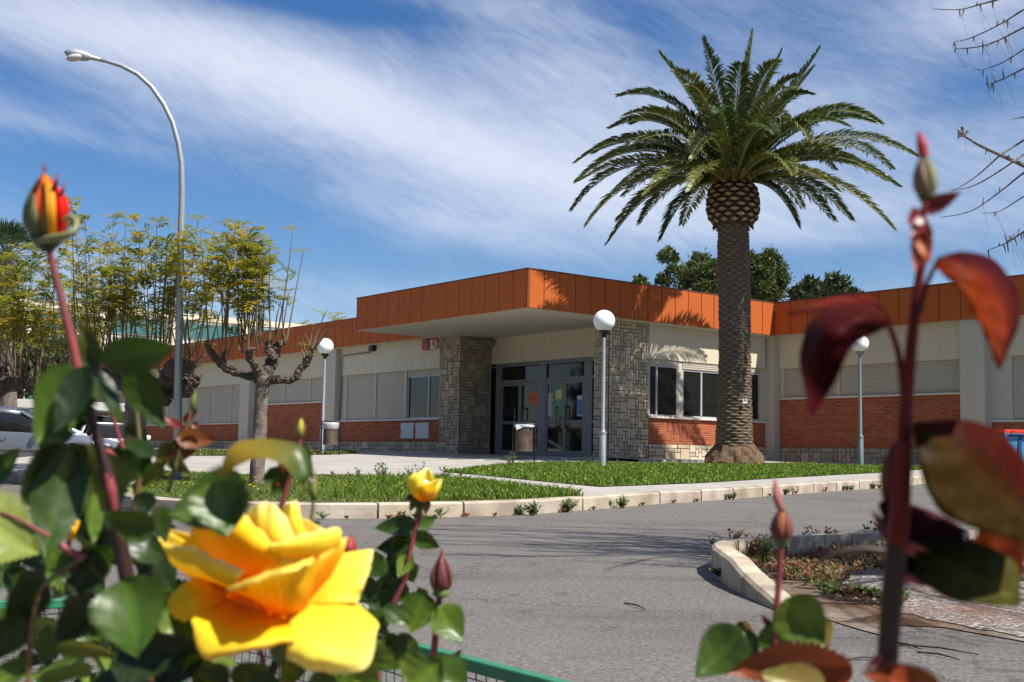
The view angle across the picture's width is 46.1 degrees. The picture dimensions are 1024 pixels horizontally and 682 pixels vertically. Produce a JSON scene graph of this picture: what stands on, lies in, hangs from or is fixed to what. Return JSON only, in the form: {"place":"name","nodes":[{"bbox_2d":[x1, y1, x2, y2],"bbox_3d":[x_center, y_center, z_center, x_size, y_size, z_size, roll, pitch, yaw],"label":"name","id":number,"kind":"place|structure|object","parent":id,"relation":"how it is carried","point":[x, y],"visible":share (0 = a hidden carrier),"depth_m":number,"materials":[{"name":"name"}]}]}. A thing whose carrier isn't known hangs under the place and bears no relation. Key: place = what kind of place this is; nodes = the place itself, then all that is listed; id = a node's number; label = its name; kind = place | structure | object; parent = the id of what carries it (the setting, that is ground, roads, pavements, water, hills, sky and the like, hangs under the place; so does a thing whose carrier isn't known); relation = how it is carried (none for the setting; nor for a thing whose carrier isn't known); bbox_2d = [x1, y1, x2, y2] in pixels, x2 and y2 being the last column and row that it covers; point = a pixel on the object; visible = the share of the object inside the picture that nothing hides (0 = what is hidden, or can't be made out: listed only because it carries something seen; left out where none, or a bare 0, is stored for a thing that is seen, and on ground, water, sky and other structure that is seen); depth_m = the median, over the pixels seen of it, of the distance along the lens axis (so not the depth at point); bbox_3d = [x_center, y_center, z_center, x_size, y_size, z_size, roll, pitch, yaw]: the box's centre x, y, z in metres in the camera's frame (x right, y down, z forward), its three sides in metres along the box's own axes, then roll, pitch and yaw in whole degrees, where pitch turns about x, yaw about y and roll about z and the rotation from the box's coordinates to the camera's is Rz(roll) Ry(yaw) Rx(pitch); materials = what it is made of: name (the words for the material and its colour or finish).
{"place":"outdoors","nodes":[
{"label":"outdoors","id":0,"kind":"place"},
{"bbox_2d":[153,448,356,455],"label":"grass","id":1,"kind":"structure","parent":0,"point":[213,452],"depth_m":31.77,"materials":[{"name":"green plant"}]},
{"bbox_2d":[13,448,920,502],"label":"pavement","id":2,"kind":"structure","parent":0,"point":[396,462],"depth_m":22.56,"materials":[{"name":"concrete"}]},
{"bbox_2d":[0,239,121,402],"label":"pollarded tree","id":3,"kind":"object","parent":2,"relation":"on","point":[16,321],"visible":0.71,"depth_m":18.32,"materials":[{"name":"green plant"}]},
{"bbox_2d":[17,399,124,420],"bbox_3d":[-17.872,3.079,39.880,8.700,2.204,6.300,5,-7,-38],"label":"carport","id":4,"kind":"object","parent":2,"relation":"on","point":[101,408],"visible":0.06,"depth_m":39.34,"materials":[{"name":"white"}]},
{"bbox_2d":[64,48,184,480],"bbox_3d":[-4.926,-0.960,15.301,1.704,5.540,0.453,3,-6,-23],"label":"street lamp","id":5,"kind":"object","parent":2,"relation":"on","point":[73,55],"visible":0.88,"depth_m":15.46,"materials":[{"name":"galvanised steel"},{"name":"lamp glass"}]},
{"bbox_2d":[320,420,340,454],"bbox_3d":[-4.842,2.595,32.102,0.438,0.938,0.438,-3,-7,36],"label":"litter bin","id":6,"kind":"object","parent":2,"relation":"on","point":[330,432],"visible":1,"depth_m":31.97,"materials":[{"name":"brown metal"}]},
{"bbox_2d":[134,469,583,501],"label":"lawn","id":7,"kind":"structure","parent":2,"relation":"on","point":[293,500],"depth_m":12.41,"materials":[{"name":"plant"}]},
{"bbox_2d":[47,195,234,442],"bbox_3d":[-5.195,-0.012,16.238,3.032,3.950,2.703,1,-5,0],"label":"pollarded tree","id":8,"kind":"object","parent":7,"relation":"on","point":[191,381],"visible":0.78,"depth_m":16.15,"materials":[{"name":"green plant"}]},
{"bbox_2d":[176,218,345,483],"bbox_3d":[-3.186,0.178,15.000,1.916,3.437,1.631,4,-6,-32],"label":"pollarded tree","id":9,"kind":"object","parent":7,"relation":"on","point":[263,378],"visible":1,"depth_m":14.94,"materials":[{"name":"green plant"}]},
{"bbox_2d":[512,423,535,462],"bbox_3d":[0.265,2.299,26.901,0.516,0.938,0.444,2,-5,-6],"label":"litter bin","id":10,"kind":"object","parent":2,"relation":"on","point":[523,436],"visible":1,"depth_m":26.77,"materials":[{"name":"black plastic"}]},
{"bbox_2d":[444,461,919,485],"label":"lawn","id":11,"kind":"structure","parent":2,"relation":"on","point":[663,483],"depth_m":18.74,"materials":[{"name":"plant"}]},
{"bbox_2d":[167,460,919,493],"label":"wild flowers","id":12,"kind":"object","parent":11,"relation":"on","point":[500,469],"visible":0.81,"depth_m":18.07,"materials":[{"name":"plant"}]},
{"bbox_2d":[593,310,614,466],"bbox_3d":[1.903,1.040,25.051,0.456,3.394,0.456,1,-5,0],"label":"globe lamp","id":13,"kind":"object","parent":11,"relation":"on","point":[604,321],"visible":0.98,"depth_m":25.00,"materials":[{"name":"grey plastic"}]},
{"bbox_2d":[568,28,918,464],"bbox_3d":[5.373,-2.260,29.461,7.774,10.956,7.406,-3,-7,34],"label":"palm tree","id":14,"kind":"object","parent":11,"relation":"on","point":[735,163],"visible":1,"depth_m":28.99,"materials":[{"name":"green plant"}]},
{"bbox_2d":[851,338,868,464],"bbox_3d":[8.580,1.510,29.648,0.446,3.359,0.446,1,-5,0],"label":"globe lamp","id":15,"kind":"object","parent":11,"relation":"on","point":[859,348],"visible":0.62,"depth_m":29.59,"materials":[{"name":"grey metal"}]},
{"bbox_2d":[0,481,1023,681],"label":"road","id":16,"kind":"structure","parent":0,"point":[549,594],"depth_m":6.56,"materials":[{"name":"grey asphalt"}]},
{"bbox_2d":[0,216,47,409],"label":"fan palm","id":17,"kind":"object","parent":16,"relation":"on","point":[12,232],"visible":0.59,"depth_m":29.82,"materials":[{"name":"leaf"},{"name":"bark"}]},
{"bbox_2d":[15,313,71,398],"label":"broadleaf tree","id":18,"kind":"object","parent":16,"relation":"on","point":[21,393],"visible":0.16,"depth_m":58.66,"materials":[{"name":"green plant"}]},
{"bbox_2d":[0,406,118,457],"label":"parked car","id":19,"kind":"object","parent":16,"relation":"on","point":[16,428],"visible":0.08,"depth_m":26.51,"materials":[{"name":"silver metal"}]},
{"bbox_2d":[74,414,111,433],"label":"parked car","id":20,"kind":"object","parent":16,"relation":"on","point":[103,418],"visible":0.01,"depth_m":42.40,"materials":[{"name":"paint"}]},
{"bbox_2d":[80,422,150,441],"bbox_3d":[-12.802,3.339,38.527,2.140,1.463,4.122,4,-6,-28],"label":"parked car","id":21,"kind":"object","parent":16,"relation":"on","point":[107,429],"visible":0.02,"depth_m":38.09,"materials":[{"name":"white paint"}]},
{"bbox_2d":[0,163,319,681],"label":"rose bush","id":22,"kind":"object","parent":16,"relation":"on","point":[76,491],"visible":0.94,"depth_m":0.49,"materials":[{"name":"green plant"}]},
{"bbox_2d":[0,598,570,681],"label":"garden fence","id":23,"kind":"object","parent":16,"relation":"on","point":[492,669],"visible":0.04,"depth_m":2.01,"materials":[{"name":"green metal"}]},
{"bbox_2d":[157,500,467,681],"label":"rose bush","id":24,"kind":"object","parent":16,"relation":"on","point":[285,587],"visible":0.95,"depth_m":0.48,"materials":[{"name":"yellow plant"}]},
{"bbox_2d":[358,468,441,681],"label":"rose bush","id":25,"kind":"object","parent":16,"relation":"on","point":[388,586],"visible":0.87,"depth_m":0.80,"materials":[{"name":"green plant"}]},
{"bbox_2d":[391,547,464,660],"bbox_3d":[-0.056,0.523,0.687,0.046,0.806,0.076,1,-5,0],"label":"rose bush","id":26,"kind":"object","parent":16,"relation":"on","point":[421,607],"visible":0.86,"depth_m":0.69,"materials":[{"name":"green plant"}]},
{"bbox_2d":[6,470,923,518],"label":"kerb","id":27,"kind":"structure","parent":16,"relation":"on","point":[361,510],"depth_m":12.80,"materials":[{"name":"concrete"}]},
{"bbox_2d":[92,267,1023,464],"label":"school building","id":28,"kind":"structure","parent":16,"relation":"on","point":[482,364],"depth_m":33.94,"materials":[{"name":"painted plaster"},{"name":"brick"},{"name":"orange metal"}]},
{"bbox_2d":[118,394,123,402],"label":"window","id":29,"kind":"structure","parent":28,"relation":"in","point":[122,396],"depth_m":58.63,"materials":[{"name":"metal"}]},
{"bbox_2d":[148,406,166,424],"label":"window","id":30,"kind":"structure","parent":28,"relation":"in","point":[165,411],"depth_m":54.28,"materials":[{"name":"metal"}]},
{"bbox_2d":[168,398,185,423],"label":"window","id":31,"kind":"structure","parent":28,"relation":"in","point":[171,407],"depth_m":53.51,"materials":[{"name":"metal"}]},
{"bbox_2d":[187,387,208,423],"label":"window","id":32,"kind":"structure","parent":28,"relation":"in","point":[201,416],"depth_m":51.20,"materials":[{"name":"metal"}]},
{"bbox_2d":[209,385,230,422],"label":"window","id":33,"kind":"structure","parent":28,"relation":"in","point":[220,395],"depth_m":49.77,"materials":[{"name":"metal"}]},
{"bbox_2d":[231,384,239,422],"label":"window","id":34,"kind":"structure","parent":28,"relation":"in","point":[236,388],"depth_m":48.61,"materials":[{"name":"metal"}]},
{"bbox_2d":[268,383,283,403],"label":"window","id":35,"kind":"structure","parent":28,"relation":"in","point":[275,390],"depth_m":45.91,"materials":[{"name":"metal"}]},
{"bbox_2d":[285,379,309,402],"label":"window","id":36,"kind":"structure","parent":28,"relation":"in","point":[298,391],"depth_m":44.55,"materials":[{"name":"metal"}]},
{"bbox_2d":[311,378,325,401],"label":"window","id":37,"kind":"structure","parent":28,"relation":"in","point":[317,383],"depth_m":43.42,"materials":[{"name":"metal"}]},
{"bbox_2d":[347,374,374,419],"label":"window","id":38,"kind":"structure","parent":28,"relation":"in","point":[360,401],"depth_m":40.98,"materials":[{"name":"metal"}]},
{"bbox_2d":[376,371,403,418],"bbox_3d":[-3.987,1.794,39.543,0.033,1.532,1.688,5,-7,-38],"label":"window","id":39,"kind":"structure","parent":28,"relation":"in","point":[390,386],"depth_m":39.54,"materials":[{"name":"metal"}]},
{"bbox_2d":[407,369,439,418],"bbox_3d":[-2.770,1.679,38.041,0.087,1.544,1.870,5,-7,-38],"label":"window","id":40,"kind":"structure","parent":28,"relation":"in","point":[423,385],"depth_m":38.09,"materials":[{"name":"glass"}]},
{"bbox_2d":[500,383,519,454],"bbox_3d":[-0.070,2.360,36.346,0.138,2.165,0.905,5,-7,-38],"label":"door","id":41,"kind":"structure","parent":28,"relation":"in","point":[510,392],"depth_m":36.42,"materials":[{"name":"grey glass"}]},
{"bbox_2d":[519,382,538,455],"bbox_3d":[0.496,2.302,35.629,0.138,2.165,0.905,5,-7,-38],"label":"door","id":42,"kind":"structure","parent":28,"relation":"in","point":[529,413],"depth_m":35.67,"materials":[{"name":"grey glass"}]},
{"bbox_2d":[545,380,564,455],"bbox_3d":[1.229,2.228,34.701,0.138,2.165,0.825,5,-7,-38],"label":"door","id":43,"kind":"structure","parent":28,"relation":"in","point":[554,436],"depth_m":34.69,"materials":[{"name":"grey glass"}]},
{"bbox_2d":[564,379,583,455],"bbox_3d":[1.745,2.174,34.044,0.138,2.165,0.825,5,-7,-38],"label":"door","id":44,"kind":"structure","parent":28,"relation":"in","point":[573,425],"depth_m":34.11,"materials":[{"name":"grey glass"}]},
{"bbox_2d":[649,359,678,416],"bbox_3d":[4.094,1.281,32.682,1.110,1.530,0.107,5,-7,-38],"label":"window","id":45,"kind":"structure","parent":28,"relation":"in","point":[663,374],"depth_m":32.70,"materials":[{"name":"metal"}]},
{"bbox_2d":[682,362,718,418],"bbox_3d":[5.367,1.399,33.681,1.770,1.530,0.107,5,-7,-38],"label":"window","id":46,"kind":"structure","parent":28,"relation":"in","point":[699,380],"depth_m":33.55,"materials":[{"name":"metal"}]},
{"bbox_2d":[751,368,759,420],"bbox_3d":[6.683,1.520,34.710,1.340,1.530,0.107,5,-7,-38],"label":"window","id":47,"kind":"structure","parent":28,"relation":"in","point":[755,372],"depth_m":35.03,"materials":[{"name":"glass"}]},
{"bbox_2d":[785,368,836,397],"bbox_3d":[8.560,1.183,34.378,0.087,0.845,1.830,5,-7,-38],"label":"window","id":48,"kind":"structure","parent":28,"relation":"in","point":[794,386],"depth_m":34.78,"materials":[{"name":"metal"}]},
{"bbox_2d":[840,359,959,395],"bbox_3d":[10.372,0.998,32.078,0.088,0.845,3.830,5,-7,-38],"label":"window","id":49,"kind":"structure","parent":28,"relation":"in","point":[940,376],"depth_m":32.20,"materials":[{"name":"metal"}]},
{"bbox_2d":[1012,356,1023,419],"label":"window","id":50,"kind":"structure","parent":28,"relation":"in","point":[1018,361],"depth_m":29.42,"materials":[{"name":"metal"}]},
{"bbox_2d":[315,452,880,519],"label":"weeds","id":51,"kind":"object","parent":16,"relation":"on","point":[566,508],"visible":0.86,"depth_m":13.84,"materials":[{"name":"green plant"}]},
{"bbox_2d":[321,488,1023,659],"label":"fallen needles","id":52,"kind":"object","parent":16,"relation":"on","point":[917,646],"visible":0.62,"depth_m":5.72,"materials":[{"name":"brown plant"}]},
{"bbox_2d":[695,479,852,681],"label":"rose bush","id":53,"kind":"object","parent":16,"relation":"on","point":[804,623],"visible":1,"depth_m":0.53,"materials":[{"name":"green plant"}]},
{"bbox_2d":[711,529,977,608],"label":"island kerb","id":54,"kind":"structure","parent":16,"relation":"on","point":[748,577],"depth_m":7.29,"materials":[{"name":"concrete"}]},
{"bbox_2d":[757,557,1023,640],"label":"island soil","id":55,"kind":"structure","parent":16,"relation":"on","point":[838,614],"depth_m":5.88,"materials":[{"name":"brown soil"}]},
{"bbox_2d":[708,520,974,601],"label":"dry weeds","id":56,"kind":"object","parent":55,"relation":"on","point":[834,571],"visible":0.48,"depth_m":7.45,"materials":[{"name":"brown plant"}]},
{"bbox_2d":[839,567,1023,636],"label":"gravel","id":57,"kind":"structure","parent":55,"relation":"on","point":[1006,628],"depth_m":6.07,"materials":[{"name":"grey gravel"}]},
{"bbox_2d":[937,0,1023,266],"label":"bare tree","id":58,"kind":"object","parent":55,"relation":"on","point":[998,154],"visible":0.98,"depth_m":6.89,"materials":[{"name":"brown plant"}]},
{"bbox_2d":[787,131,1023,681],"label":"rose bush","id":59,"kind":"object","parent":16,"relation":"on","point":[972,473],"visible":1,"depth_m":0.35,"materials":[{"name":"red plant"}]},
{"bbox_2d":[996,429,1023,457],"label":"recycling container","id":60,"kind":"object","parent":16,"relation":"on","point":[1015,437],"visible":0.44,"depth_m":23.70,"materials":[{"name":"blue plastic"}]},
{"bbox_2d":[0,0,1023,324],"label":"sky","id":61,"kind":"structure","parent":0,"point":[411,143],"materials":[{"name":"blue"}]},
{"bbox_2d":[607,457,918,465],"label":"path","id":62,"kind":"structure","parent":0,"point":[667,460],"depth_m":31.45,"materials":[{"name":"concrete"}]},
{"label":"lawn","id":63,"kind":"structure","parent":0,"visible":0},
{"bbox_2d":[317,338,333,452],"bbox_3d":[-5.140,1.548,32.839,0.449,3.264,0.449,1,-5,0],"label":"globe lamp","id":64,"kind":"object","parent":63,"relation":"on","point":[325,346],"visible":0.92,"depth_m":32.81,"materials":[{"name":"white plastic"}]},
{"bbox_3d":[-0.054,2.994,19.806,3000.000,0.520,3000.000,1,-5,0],"label":"ground","id":65,"kind":"structure","parent":0,"visible":0},
{"bbox_2d":[18,298,305,399],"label":"two storey building","id":66,"kind":"structure","parent":65,"relation":"on","point":[140,332],"depth_m":69.49,"materials":[{"name":"metal"}]},
{"bbox_2d":[30,308,97,329],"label":"window","id":67,"kind":"structure","parent":66,"relation":"in","point":[30,308],"depth_m":64.90,"materials":[{"name":"glass"}]},
{"bbox_2d":[109,318,170,337],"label":"window","id":68,"kind":"structure","parent":66,"relation":"in","point":[139,331],"depth_m":67.72,"materials":[{"name":"glass"}]},
{"bbox_2d":[183,322,237,339],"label":"window","id":69,"kind":"structure","parent":66,"relation":"in","point":[211,330],"depth_m":70.14,"materials":[{"name":"glass"}]},
{"bbox_2d":[631,273,651,284],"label":"broadleaf tree","id":70,"kind":"object","parent":65,"relation":"on","point":[640,278],"visible":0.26,"depth_m":63.71,"materials":[{"name":"green plant"}]},
{"bbox_2d":[653,244,718,293],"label":"broadleaf tree","id":71,"kind":"object","parent":65,"relation":"on","point":[698,271],"visible":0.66,"depth_m":61.39,"materials":[{"name":"green plant"}]},
{"bbox_2d":[749,245,795,301],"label":"broadleaf tree","id":72,"kind":"object","parent":65,"relation":"on","point":[769,278],"visible":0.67,"depth_m":59.25,"materials":[{"name":"green plant"}]},
{"bbox_2d":[785,269,863,299],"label":"broadleaf tree","id":73,"kind":"object","parent":65,"relation":"on","point":[831,284],"visible":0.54,"depth_m":54.48,"materials":[{"name":"green plant"}]}
]}

